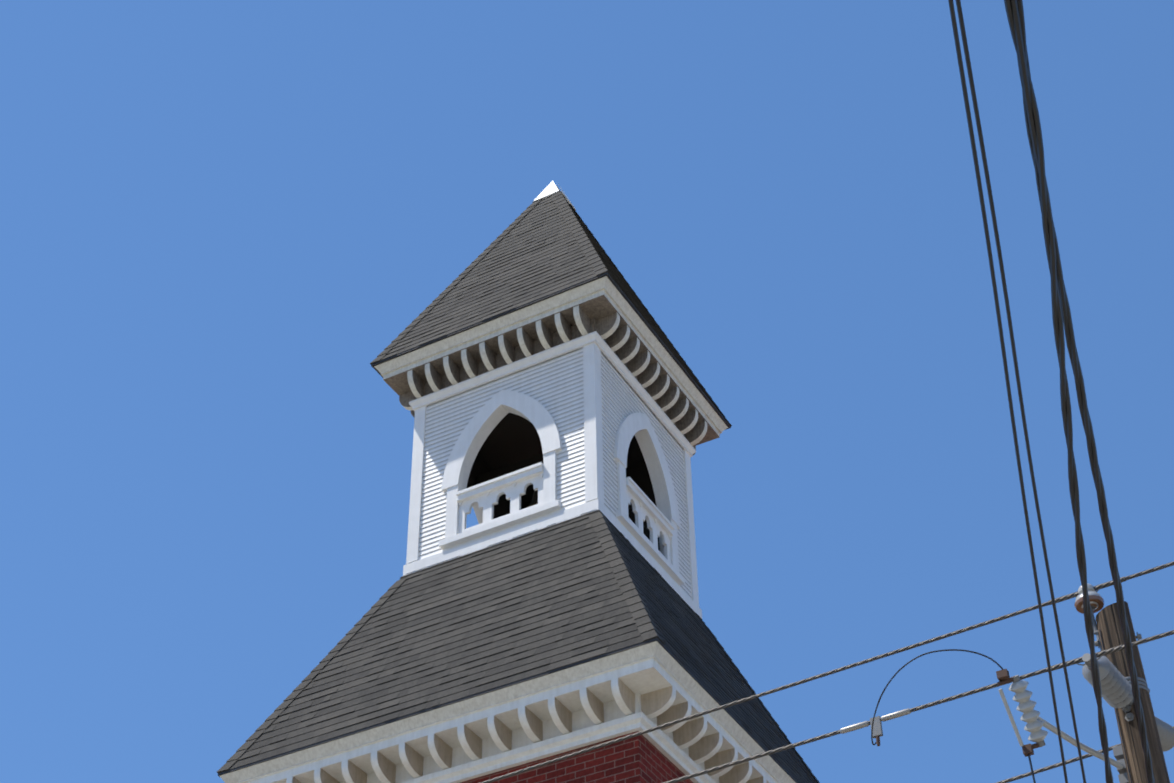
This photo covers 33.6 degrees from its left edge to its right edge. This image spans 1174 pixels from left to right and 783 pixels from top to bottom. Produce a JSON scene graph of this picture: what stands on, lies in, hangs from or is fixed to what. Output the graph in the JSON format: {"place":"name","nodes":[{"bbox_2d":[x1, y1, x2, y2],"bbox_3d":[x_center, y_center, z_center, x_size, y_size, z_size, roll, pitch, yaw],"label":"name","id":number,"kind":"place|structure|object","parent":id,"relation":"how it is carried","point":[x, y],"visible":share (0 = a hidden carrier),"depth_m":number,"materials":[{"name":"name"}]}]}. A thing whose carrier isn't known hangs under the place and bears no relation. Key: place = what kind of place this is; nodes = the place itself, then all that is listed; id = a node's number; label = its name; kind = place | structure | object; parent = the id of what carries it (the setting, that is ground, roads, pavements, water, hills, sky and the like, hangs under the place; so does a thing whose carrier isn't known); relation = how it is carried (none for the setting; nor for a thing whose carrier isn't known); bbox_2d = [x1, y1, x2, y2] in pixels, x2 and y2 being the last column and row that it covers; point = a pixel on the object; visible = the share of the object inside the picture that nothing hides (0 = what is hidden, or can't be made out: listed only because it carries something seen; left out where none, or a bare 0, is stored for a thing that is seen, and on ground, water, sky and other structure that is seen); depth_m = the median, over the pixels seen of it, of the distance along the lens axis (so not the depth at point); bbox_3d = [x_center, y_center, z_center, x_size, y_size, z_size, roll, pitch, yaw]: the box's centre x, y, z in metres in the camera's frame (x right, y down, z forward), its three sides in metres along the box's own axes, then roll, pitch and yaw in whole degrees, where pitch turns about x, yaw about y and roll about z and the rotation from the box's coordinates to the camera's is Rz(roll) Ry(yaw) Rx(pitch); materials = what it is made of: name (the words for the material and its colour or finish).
{"place":"outdoors","nodes":[
{"label":"outdoors","id":0,"kind":"place"},
{"bbox_2d":[461,731,692,782],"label":"brick wall","id":1,"kind":"structure","parent":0,"point":[640,759],"depth_m":18.68,"materials":[{"name":"red brick"}]},
{"bbox_2d":[220,641,795,782],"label":"tower cornice","id":2,"kind":"structure","parent":1,"relation":"attached to","point":[646,686],"depth_m":19.22,"materials":[{"name":"white wood"}]},
{"bbox_2d":[217,509,819,782],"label":"lower roof","id":3,"kind":"structure","parent":2,"relation":"on","point":[589,587],"depth_m":20.57,"materials":[{"name":"grey tile"}]},
{"bbox_2d":[400,342,704,623],"bbox_3d":[-0.392,1.469,23.858,2.670,2.635,2.670,-20,-44,21],"label":"belfry","id":4,"kind":"object","parent":3,"relation":"on","point":[580,418],"visible":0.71,"depth_m":23.20,"materials":[{"name":"white paint"}]},
{"bbox_2d":[374,276,727,456],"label":"upper cornice","id":5,"kind":"structure","parent":4,"relation":"attached to","point":[604,316],"depth_m":23.96,"materials":[{"name":"white wood"}]},
{"bbox_2d":[370,181,731,429],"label":"spire roof","id":6,"kind":"structure","parent":5,"relation":"on","point":[545,245],"depth_m":24.89,"materials":[{"name":"grey tile"}]},
{"bbox_2d":[0,0,1173,782],"label":"sky","id":7,"kind":"structure","parent":0,"point":[216,216],"materials":[{"name":"blue"}]},
{"bbox_2d":[480,0,1173,782],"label":"power lines","id":8,"kind":"object","parent":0,"point":[1112,672],"visible":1,"depth_m":7.69,"materials":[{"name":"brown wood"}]}
]}

